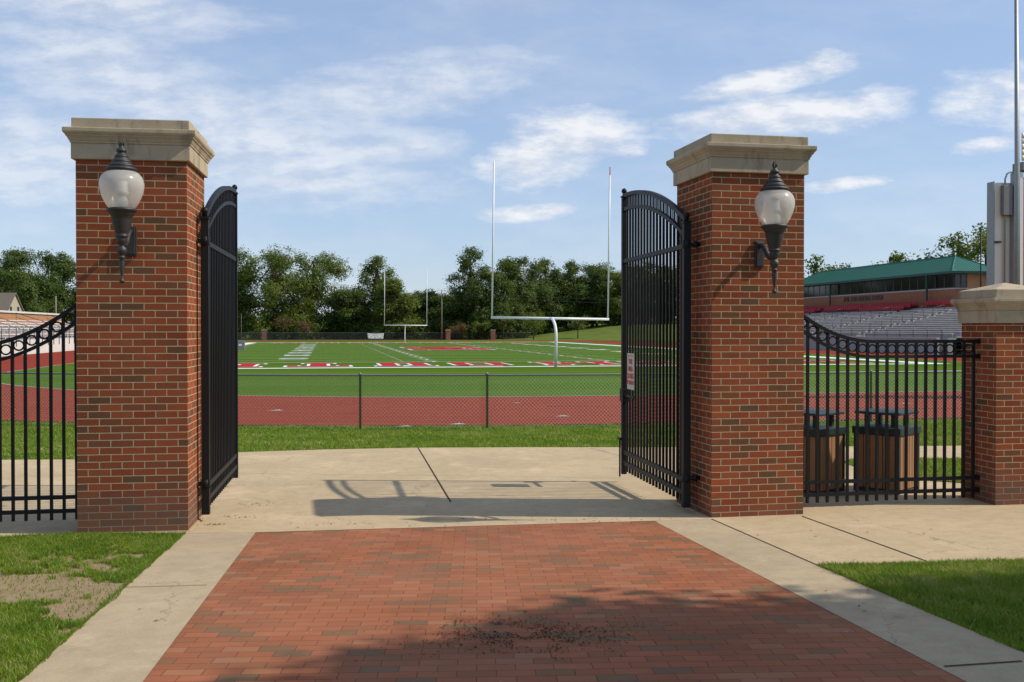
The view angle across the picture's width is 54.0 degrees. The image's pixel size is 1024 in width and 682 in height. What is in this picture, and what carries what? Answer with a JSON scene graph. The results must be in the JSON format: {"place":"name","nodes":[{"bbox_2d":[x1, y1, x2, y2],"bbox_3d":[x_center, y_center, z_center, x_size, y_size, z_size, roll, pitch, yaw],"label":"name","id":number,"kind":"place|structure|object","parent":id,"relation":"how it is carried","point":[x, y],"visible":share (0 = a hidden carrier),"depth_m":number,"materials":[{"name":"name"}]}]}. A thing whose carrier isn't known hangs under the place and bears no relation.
{"place":"outdoors","nodes":[
{"label":"outdoors","id":0,"kind":"place"},
{"bbox_2d":[0,293,24,311],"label":"house","id":1,"kind":"structure","parent":0,"point":[10,302],"depth_m":199.53,"materials":[{"name":"beige paint"}]},
{"bbox_2d":[0,538,173,681],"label":"bare soil","id":2,"kind":"structure","parent":0,"point":[60,608],"depth_m":7.17,"materials":[{"name":"soil"}]},
{"bbox_2d":[0,531,182,681],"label":"grass","id":3,"kind":"structure","parent":2,"relation":"on","point":[21,639],"depth_m":7.74,"materials":[{"name":"green plant"}]},
{"bbox_2d":[19,532,255,681],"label":"sidewalk","id":4,"kind":"structure","parent":0,"point":[121,638],"depth_m":6.32,"materials":[{"name":"concrete"}]},
{"bbox_2d":[1,340,961,396],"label":"turf field","id":5,"kind":"structure","parent":0,"point":[346,353],"depth_m":55.38,"materials":[{"name":"green plant"}]},
{"bbox_2d":[384,270,426,341],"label":"goal post","id":6,"kind":"object","parent":5,"relation":"on","point":[384,313],"visible":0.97,"depth_m":168.35,"materials":[{"name":"white metal"}]},
{"bbox_2d":[403,347,492,349],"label":"midfield emblem","id":7,"kind":"object","parent":5,"relation":"on","point":[449,348],"visible":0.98,"depth_m":113.04,"materials":[{"name":"red paint"}]},
{"bbox_2d":[2,340,961,396],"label":"track kerb line","id":8,"kind":"object","parent":5,"relation":"on","point":[410,340],"visible":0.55,"depth_m":35.20,"materials":[{"name":"grey paint"}]},
{"bbox_2d":[238,360,844,366],"bbox_3d":[1.988,1.448,64.768,42.980,0.005,6.283,0,1,-10],"label":"end zone lettering outline","id":9,"kind":"object","parent":5,"relation":"on","point":[328,364],"visible":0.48,"depth_m":62.85,"materials":[{"name":"white paint"}]},
{"bbox_2d":[491,161,610,366],"bbox_3d":[2.493,-4.534,59.370,7.230,12.120,1.710,1,1,-11],"label":"goal post","id":10,"kind":"object","parent":5,"relation":"on","point":[553,319],"visible":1,"depth_m":59.73,"materials":[{"name":"white metal"}]},
{"bbox_2d":[238,360,865,366],"bbox_3d":[1.988,1.436,64.768,42.564,0.005,5.800,0,1,-10],"label":"end zone lettering","id":11,"kind":"object","parent":5,"relation":"on","point":[413,364],"visible":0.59,"depth_m":64.34,"materials":[{"name":"red paint"}]},
{"bbox_2d":[238,342,942,368],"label":"field lines","id":12,"kind":"object","parent":5,"relation":"on","point":[521,366],"visible":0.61,"depth_m":70.93,"materials":[{"name":"white paint"}]},
{"bbox_2d":[1,340,961,424],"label":"running track","id":13,"kind":"structure","parent":0,"point":[413,410],"depth_m":28.91,"materials":[{"name":"red rubber"}]},
{"bbox_2d":[2,340,958,423],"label":"lane lines","id":14,"kind":"object","parent":13,"relation":"on","point":[437,405],"visible":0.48,"depth_m":28.82,"materials":[{"name":"paint"}]},
{"bbox_2d":[986,162,1023,285],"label":"scoreboard","id":15,"kind":"object","parent":13,"relation":"on","point":[1000,232],"visible":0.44,"depth_m":32.10,"materials":[{"name":"metal"}]},
{"bbox_2d":[1014,0,1019,284],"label":"flagpole","id":16,"kind":"object","parent":13,"relation":"on","point":[1016,174],"visible":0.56,"depth_m":27.90,"materials":[{"name":"metal"}]},
{"bbox_2d":[1021,133,1023,160],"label":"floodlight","id":17,"kind":"object","parent":16,"relation":"hanging from","point":[1022,149],"visible":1,"depth_m":27.94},
{"bbox_2d":[2,418,960,459],"bbox_3d":[0.481,1.706,36.549,90.941,0.218,40.346,0,1,-10],"label":"grass strip","id":18,"kind":"object","parent":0,"point":[395,437],"depth_m":19.90,"materials":[{"name":"green plant"}]},
{"bbox_2d":[1,370,960,429],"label":"chain link fence","id":19,"kind":"object","parent":18,"relation":"on","point":[487,374],"visible":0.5,"depth_m":22.59,"materials":[{"name":"metal"}]},
{"bbox_2d":[2,335,961,678],"bbox_3d":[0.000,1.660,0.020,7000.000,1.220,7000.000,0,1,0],"label":"ground","id":20,"kind":"structure","parent":0,"point":[472,425],"depth_m":23.90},
{"bbox_2d":[0,246,41,292],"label":"broadleaf tree","id":21,"kind":"object","parent":20,"relation":"on","point":[21,259],"visible":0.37,"depth_m":229.24,"materials":[{"name":"green plant"}]},
{"bbox_2d":[0,310,65,324],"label":"brick wall","id":22,"kind":"structure","parent":20,"relation":"on","point":[12,315],"depth_m":120.42,"materials":[{"name":"brick"}]},
{"bbox_2d":[0,266,67,313],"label":"broadleaf tree","id":23,"kind":"object","parent":20,"relation":"on","point":[27,297],"visible":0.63,"depth_m":212.16,"materials":[{"name":"green plant"}]},
{"bbox_2d":[0,313,73,356],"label":"bleachers","id":24,"kind":"object","parent":20,"relation":"on","point":[8,330],"visible":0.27,"depth_m":98.44,"materials":[{"name":"metal"}]},
{"bbox_2d":[24,249,75,317],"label":"broadleaf tree","id":25,"kind":"object","parent":20,"relation":"on","point":[50,262],"visible":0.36,"depth_m":224.07,"materials":[{"name":"green plant"}]},
{"bbox_2d":[47,260,75,321],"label":"broadleaf tree","id":26,"kind":"object","parent":20,"relation":"on","point":[73,264],"visible":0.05,"depth_m":225.13,"materials":[{"name":"green plant"}]},
{"bbox_2d":[238,270,265,335],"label":"broadleaf tree","id":27,"kind":"object","parent":20,"relation":"on","point":[249,306],"visible":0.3,"depth_m":219.94,"materials":[{"name":"green plant"}]},
{"bbox_2d":[238,243,325,338],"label":"broadleaf tree","id":28,"kind":"object","parent":20,"relation":"on","point":[275,260],"visible":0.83,"depth_m":217.02,"materials":[{"name":"green plant"}]},
{"bbox_2d":[272,316,293,337],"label":"sapling","id":29,"kind":"object","parent":20,"relation":"on","point":[282,323],"visible":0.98,"depth_m":211.04,"materials":[{"name":"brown plant"}]},
{"bbox_2d":[58,307,537,339],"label":"undergrowth","id":30,"kind":"object","parent":20,"relation":"on","point":[317,327],"visible":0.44,"depth_m":218.69,"materials":[{"name":"green plant"}]},
{"bbox_2d":[294,320,314,338],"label":"sapling","id":31,"kind":"object","parent":20,"relation":"on","point":[301,324],"visible":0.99,"depth_m":211.26,"materials":[{"name":"brown plant"}]},
{"bbox_2d":[263,250,358,338],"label":"broadleaf tree","id":32,"kind":"object","parent":20,"relation":"on","point":[324,268],"visible":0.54,"depth_m":223.75,"materials":[{"name":"green plant"}]},
{"bbox_2d":[321,287,374,338],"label":"broadleaf tree","id":33,"kind":"object","parent":20,"relation":"on","point":[347,310],"visible":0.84,"depth_m":220.87,"materials":[{"name":"green plant"}]},
{"bbox_2d":[64,298,675,338],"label":"woodland","id":34,"kind":"object","parent":20,"relation":"on","point":[559,328],"visible":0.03,"depth_m":244.91,"materials":[{"name":"green plant"}]},
{"bbox_2d":[349,255,407,329],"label":"broadleaf tree","id":35,"kind":"object","parent":20,"relation":"on","point":[375,266],"visible":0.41,"depth_m":224.51,"materials":[{"name":"green plant"}]},
{"bbox_2d":[238,332,530,339],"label":"chain link fence","id":36,"kind":"object","parent":20,"relation":"on","point":[521,335],"visible":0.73,"depth_m":212.82,"materials":[{"name":"metal"}]},
{"bbox_2d":[367,333,383,338],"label":"banner","id":37,"kind":"object","parent":36,"relation":"attached to","point":[375,336],"visible":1,"depth_m":207.51,"materials":[{"name":"white fabric"}]},
{"bbox_2d":[370,276,421,339],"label":"broadleaf tree","id":38,"kind":"object","parent":20,"relation":"on","point":[404,306],"visible":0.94,"depth_m":215.41,"materials":[{"name":"green plant"}]},
{"bbox_2d":[402,318,422,339],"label":"sapling","id":39,"kind":"object","parent":20,"relation":"on","point":[412,322],"visible":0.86,"depth_m":212.94,"materials":[{"name":"green plant"}]},
{"bbox_2d":[405,288,439,338],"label":"broadleaf tree","id":40,"kind":"object","parent":20,"relation":"on","point":[426,305],"visible":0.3,"depth_m":223.08,"materials":[{"name":"green plant"}]},
{"bbox_2d":[441,290,443,339],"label":"utility pole","id":41,"kind":"object","parent":20,"relation":"on","point":[442,295],"visible":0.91,"depth_m":205.84,"materials":[{"name":"brown wood"}]},
{"bbox_2d":[238,290,619,302],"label":"power line","id":42,"kind":"object","parent":41,"relation":"attached to","point":[435,294],"visible":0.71,"depth_m":208.55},
{"bbox_2d":[424,293,467,338],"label":"broadleaf tree","id":43,"kind":"object","parent":20,"relation":"on","point":[450,307],"visible":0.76,"depth_m":219.61,"materials":[{"name":"green plant"}]},
{"bbox_2d":[445,321,468,339],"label":"bush","id":44,"kind":"object","parent":20,"relation":"on","point":[458,328],"visible":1,"depth_m":210.68,"materials":[{"name":"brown plant"}]},
{"bbox_2d":[443,246,496,338],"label":"broadleaf tree","id":45,"kind":"object","parent":20,"relation":"on","point":[467,257],"visible":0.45,"depth_m":222.52,"materials":[{"name":"green plant"}]},
{"bbox_2d":[468,319,491,332],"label":"sapling","id":46,"kind":"object","parent":20,"relation":"on","point":[484,324],"visible":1,"depth_m":211.54,"materials":[{"name":"green plant"}]},
{"bbox_2d":[804,253,829,277],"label":"broadleaf tree","id":47,"kind":"object","parent":20,"relation":"on","point":[813,269],"visible":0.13,"depth_m":177.47,"materials":[{"name":"green plant"}]},
{"bbox_2d":[804,299,961,354],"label":"grandstand","id":48,"kind":"object","parent":20,"relation":"on","point":[930,320],"visible":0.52,"depth_m":107.67,"materials":[{"name":"silver metal"}]},
{"bbox_2d":[871,250,911,264],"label":"broadleaf tree","id":49,"kind":"object","parent":20,"relation":"on","point":[896,258],"visible":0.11,"depth_m":168.88,"materials":[{"name":"green plant"}]},
{"bbox_2d":[804,255,986,306],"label":"press box","id":50,"kind":"object","parent":20,"relation":"on","point":[920,281],"visible":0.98,"depth_m":123.36,"materials":[{"name":"metal"}]},
{"bbox_2d":[831,284,837,295],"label":"window","id":51,"kind":"structure","parent":50,"relation":"in","point":[834,287],"depth_m":138.09,"materials":[{"name":"black glass"}]},
{"bbox_2d":[838,283,843,294],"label":"window","id":52,"kind":"structure","parent":50,"relation":"in","point":[840,286],"depth_m":136.22,"materials":[{"name":"black glass"}]},
{"bbox_2d":[844,283,850,294],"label":"window","id":53,"kind":"structure","parent":50,"relation":"in","point":[847,286],"depth_m":134.67,"materials":[{"name":"black glass"}]},
{"bbox_2d":[851,282,856,293],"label":"window","id":54,"kind":"structure","parent":50,"relation":"in","point":[853,285],"depth_m":132.87,"materials":[{"name":"black glass"}]},
{"bbox_2d":[857,282,863,293],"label":"window","id":55,"kind":"structure","parent":50,"relation":"in","point":[860,285],"depth_m":131.39,"materials":[{"name":"black glass"}]},
{"bbox_2d":[864,281,870,293],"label":"window","id":56,"kind":"structure","parent":50,"relation":"in","point":[867,285],"depth_m":129.70,"materials":[{"name":"black glass"}]},
{"bbox_2d":[871,280,877,292],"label":"window","id":57,"kind":"structure","parent":50,"relation":"in","point":[874,284],"depth_m":128.03,"materials":[{"name":"black glass"}]},
{"bbox_2d":[878,280,885,292],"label":"window","id":58,"kind":"structure","parent":50,"relation":"in","point":[881,283],"depth_m":126.38,"materials":[{"name":"black glass"}]},
{"bbox_2d":[886,279,893,291],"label":"window","id":59,"kind":"structure","parent":50,"relation":"in","point":[889,283],"depth_m":124.42,"materials":[{"name":"black glass"}]},
{"bbox_2d":[894,278,900,291],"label":"window","id":60,"kind":"structure","parent":50,"relation":"in","point":[897,282],"depth_m":122.88,"materials":[{"name":"black glass"}]},
{"bbox_2d":[901,278,909,290],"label":"window","id":61,"kind":"structure","parent":50,"relation":"in","point":[904,281],"depth_m":121.19,"materials":[{"name":"black glass"}]},
{"bbox_2d":[909,277,917,290],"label":"window","id":62,"kind":"structure","parent":50,"relation":"in","point":[913,281],"depth_m":119.54,"materials":[{"name":"black glass"}]},
{"bbox_2d":[918,276,925,289],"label":"window","id":63,"kind":"structure","parent":50,"relation":"in","point":[921,280],"depth_m":117.95,"materials":[{"name":"black glass"}]},
{"bbox_2d":[928,275,934,288],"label":"window","id":64,"kind":"structure","parent":50,"relation":"in","point":[931,279],"depth_m":115.98,"materials":[{"name":"black glass"}]},
{"bbox_2d":[935,275,943,288],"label":"window","id":65,"kind":"structure","parent":50,"relation":"in","point":[939,279],"depth_m":114.48,"materials":[{"name":"black glass"}]},
{"bbox_2d":[944,274,953,287],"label":"window","id":66,"kind":"structure","parent":50,"relation":"in","point":[948,278],"depth_m":112.65,"materials":[{"name":"black glass"}]},
{"bbox_2d":[954,274,960,287],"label":"window","id":67,"kind":"structure","parent":50,"relation":"in","point":[957,282],"depth_m":111.89,"materials":[{"name":"grey glass"}]},
{"bbox_2d":[961,274,966,287],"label":"window","id":68,"kind":"structure","parent":50,"relation":"in","point":[963,276],"depth_m":112.02,"materials":[{"name":"grey glass"}]},
{"bbox_2d":[913,229,986,261],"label":"broadleaf tree","id":69,"kind":"object","parent":20,"relation":"on","point":[956,244],"visible":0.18,"depth_m":163.97,"materials":[{"name":"green plant"}]},
{"bbox_2d":[954,222,986,264],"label":"broadleaf tree","id":70,"kind":"object","parent":20,"relation":"on","point":[977,236],"visible":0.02,"depth_m":168.52,"materials":[{"name":"green plant"}]},
{"bbox_2d":[980,228,981,286],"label":"mast","id":71,"kind":"object","parent":20,"relation":"on","point":[980,255],"visible":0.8,"depth_m":91.89,"materials":[{"name":"metal"}]},
{"bbox_2d":[0,446,1023,563],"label":"concrete apron","id":72,"kind":"object","parent":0,"point":[382,488],"visible":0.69,"depth_m":11.09,"materials":[{"name":"beige concrete"}]},
{"bbox_2d":[62,117,214,534],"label":"brick pillar","id":73,"kind":"structure","parent":72,"relation":"on","point":[138,337],"depth_m":9.45,"materials":[{"name":"brick"}]},
{"bbox_2d":[0,303,76,521],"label":"iron fence panel","id":74,"kind":"object","parent":73,"relation":"attached to","point":[13,498],"visible":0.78,"depth_m":9.80,"materials":[{"name":"black metal"}]},
{"bbox_2d":[98,138,144,283],"bbox_3d":[-3.527,-1.174,9.138,0.388,1.311,0.578,0,1,-8],"label":"wall lantern","id":75,"kind":"object","parent":73,"relation":"attached to","point":[121,185],"depth_m":8.96,"materials":[{"name":"white glass"}]},
{"bbox_2d":[196,184,237,514],"bbox_3d":[-3.320,-0.106,11.254,0.222,3.655,2.617,0,1,-9],"label":"gate leaf","id":76,"kind":"object","parent":73,"relation":"attached to","point":[218,240],"visible":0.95,"depth_m":10.97,"materials":[{"name":"black paint"}]},
{"bbox_2d":[2,445,675,459],"bbox_3d":[-1.200,1.826,16.981,13.796,0.076,1.172,0,1,-8],"label":"grass fringe","id":77,"kind":"object","parent":72,"relation":"on","point":[360,448],"depth_m":17.33,"materials":[{"name":"green plant"}]},
{"bbox_2d":[418,448,450,501],"bbox_3d":[-1.158,1.824,14.329,0.020,0.120,6.236,0,1,-9],"label":"pavement joint","id":78,"kind":"object","parent":72,"relation":"on","point":[435,476],"visible":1,"depth_m":13.35,"materials":[{"name":"concrete"}]},
{"bbox_2d":[0,530,1023,679],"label":"grass fringe","id":79,"kind":"object","parent":72,"relation":"on","point":[100,607],"depth_m":6.59,"materials":[{"name":"green plant"}]},
{"bbox_2d":[666,133,816,517],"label":"brick pillar","id":80,"kind":"structure","parent":72,"relation":"on","point":[747,360],"depth_m":10.23,"materials":[{"name":"brick"}]},
{"bbox_2d":[617,188,700,507],"bbox_3d":[1.677,-0.093,11.668,0.237,3.690,2.610,0,1,-9],"label":"gate leaf","id":81,"kind":"object","parent":80,"relation":"attached to","point":[639,308],"visible":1,"depth_m":11.47,"materials":[{"name":"black paint"}]},
{"bbox_2d":[627,353,633,389],"bbox_3d":[1.470,0.377,12.457,0.010,0.450,0.320,0,1,-9],"label":"gate sign","id":82,"kind":"object","parent":81,"relation":"attached to","point":[630,371],"visible":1,"depth_m":12.45,"materials":[{"name":"white metal"}]},
{"bbox_2d":[754,160,794,293],"bbox_3d":[2.560,-1.118,9.938,0.388,1.311,0.553,0,1,-11],"label":"wall lantern","id":83,"kind":"object","parent":80,"relation":"attached to","point":[774,203],"depth_m":9.77,"materials":[{"name":"white glass"}]},
{"bbox_2d":[803,314,980,502],"bbox_3d":[4.046,0.646,10.951,2.324,2.189,0.056,0,1,-11],"label":"iron fence panel","id":84,"kind":"object","parent":80,"relation":"attached to","point":[973,489],"visible":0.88,"depth_m":10.96,"materials":[{"name":"black metal"}]},
{"bbox_2d":[803,408,845,492],"bbox_3d":[3.579,1.306,12.016,0.590,0.978,0.590,-1,1,-40],"label":"litter bin","id":85,"kind":"object","parent":72,"relation":"on","point":[822,450],"visible":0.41,"depth_m":11.77,"materials":[{"name":"brown wood"}]},
{"bbox_2d":[803,516,925,560],"bbox_3d":[3.112,1.755,9.028,0.016,0.071,2.367,0,1,-8],"label":"pavement joint","id":86,"kind":"object","parent":72,"relation":"on","point":[866,539],"visible":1,"depth_m":8.87,"materials":[{"name":"concrete"}]},
{"bbox_2d":[852,408,920,494],"bbox_3d":[4.500,1.304,12.066,0.590,0.978,0.590,-1,1,-44],"label":"litter bin","id":87,"kind":"object","parent":72,"relation":"on","point":[891,448],"visible":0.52,"depth_m":11.89,"materials":[{"name":"brown wood"}]},
{"bbox_2d":[950,283,1023,505],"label":"brick pillar","id":88,"kind":"structure","parent":72,"relation":"on","point":[991,317],"depth_m":10.92,"materials":[{"name":"brick"}]},
{"bbox_2d":[0,0,1023,317],"label":"sky","id":89,"kind":"structure","parent":0,"point":[356,131],"materials":[{"name":"blue"}]},
{"bbox_2d":[143,521,965,681],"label":"brick path","id":90,"kind":"structure","parent":0,"point":[308,606],"depth_m":6.30,"materials":[{"name":"brick"}]},
{"bbox_2d":[355,607,694,664],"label":"leaf litter","id":91,"kind":"object","parent":90,"relation":"on","point":[499,622],"visible":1,"depth_m":5.86,"materials":[{"name":"brown plant"}]},
{"bbox_2d":[476,320,675,339],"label":"grassy hill","id":92,"kind":"structure","parent":0,"point":[600,331],"depth_m":221.71,"materials":[{"name":"green plant"}]},
{"bbox_2d":[466,268,528,338],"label":"broadleaf tree","id":93,"kind":"object","parent":92,"relation":"on","point":[503,284],"visible":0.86,"depth_m":216.13,"materials":[{"name":"green plant"}]},
{"bbox_2d":[490,314,514,339],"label":"sapling","id":94,"kind":"object","parent":92,"relation":"on","point":[498,323],"visible":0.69,"depth_m":212.95,"materials":[{"name":"green plant"}]},
{"bbox_2d":[494,256,555,337],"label":"broadleaf tree","id":95,"kind":"object","parent":92,"relation":"on","point":[505,265],"visible":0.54,"depth_m":223.67,"materials":[{"name":"green plant"}]},
{"bbox_2d":[523,312,544,339],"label":"sapling","id":96,"kind":"object","parent":92,"relation":"on","point":[533,322],"visible":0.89,"depth_m":209.80,"materials":[{"name":"green plant"}]},
{"bbox_2d":[524,256,572,334],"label":"broadleaf tree","id":97,"kind":"object","parent":92,"relation":"on","point":[550,308],"visible":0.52,"depth_m":234.16,"materials":[{"name":"green plant"}]},
{"bbox_2d":[549,259,594,329],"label":"broadleaf tree","id":98,"kind":"object","parent":92,"relation":"on","point":[570,309],"visible":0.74,"depth_m":236.10,"materials":[{"name":"green plant"}]},
{"bbox_2d":[567,315,590,338],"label":"sapling","id":99,"kind":"object","parent":92,"relation":"on","point":[577,324],"visible":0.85,"depth_m":211.92,"materials":[{"name":"green plant"}]},
{"bbox_2d":[565,260,620,326],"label":"broadleaf tree","id":100,"kind":"object","parent":92,"relation":"on","point":[594,274],"visible":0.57,"depth_m":236.62,"materials":[{"name":"green plant"}]},
{"bbox_2d":[586,269,631,323],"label":"broadleaf tree","id":101,"kind":"object","parent":92,"relation":"on","point":[614,305],"visible":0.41,"depth_m":234.40,"materials":[{"name":"green plant"}]},
{"bbox_2d":[616,263,672,321],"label":"broadleaf tree","id":102,"kind":"object","parent":92,"relation":"on","point":[658,295],"visible":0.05,"depth_m":239.88,"materials":[{"name":"green plant"}]},
{"bbox_2d":[658,263,675,316],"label":"broadleaf tree","id":103,"kind":"object","parent":92,"relation":"on","point":[668,288],"visible":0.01,"depth_m":235.97,"materials":[{"name":"green plant"}]},
{"bbox_2d":[655,519,1023,681],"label":"sidewalk","id":104,"kind":"structure","parent":0,"point":[939,642],"depth_m":6.43,"materials":[{"name":"concrete"}]},
{"bbox_2d":[944,660,1020,665],"bbox_3d":[2.475,1.692,5.274,0.456,0.001,0.015,0,1,-11],"label":"pavement joint","id":105,"kind":"object","parent":104,"relation":"on","point":[982,663],"visible":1,"depth_m":5.27,"materials":[{"name":"concrete"}]},
{"bbox_2d":[849,459,960,482],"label":"lawn island","id":106,"kind":"structure","parent":0,"point":[939,469],"depth_m":13.94,"materials":[{"name":"plant"}]},
{"bbox_2d":[849,456,960,482],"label":"grass","id":107,"kind":"structure","parent":106,"relation":"on","point":[930,466],"depth_m":14.25,"materials":[{"name":"green plant"}]},
{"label":"lawn","id":108,"kind":"structure","parent":0,"visible":0},
{"bbox_2d":[817,556,1023,651],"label":"grass","id":109,"kind":"structure","parent":108,"relation":"on","point":[975,592],"depth_m":6.93,"materials":[{"name":"green plant"}]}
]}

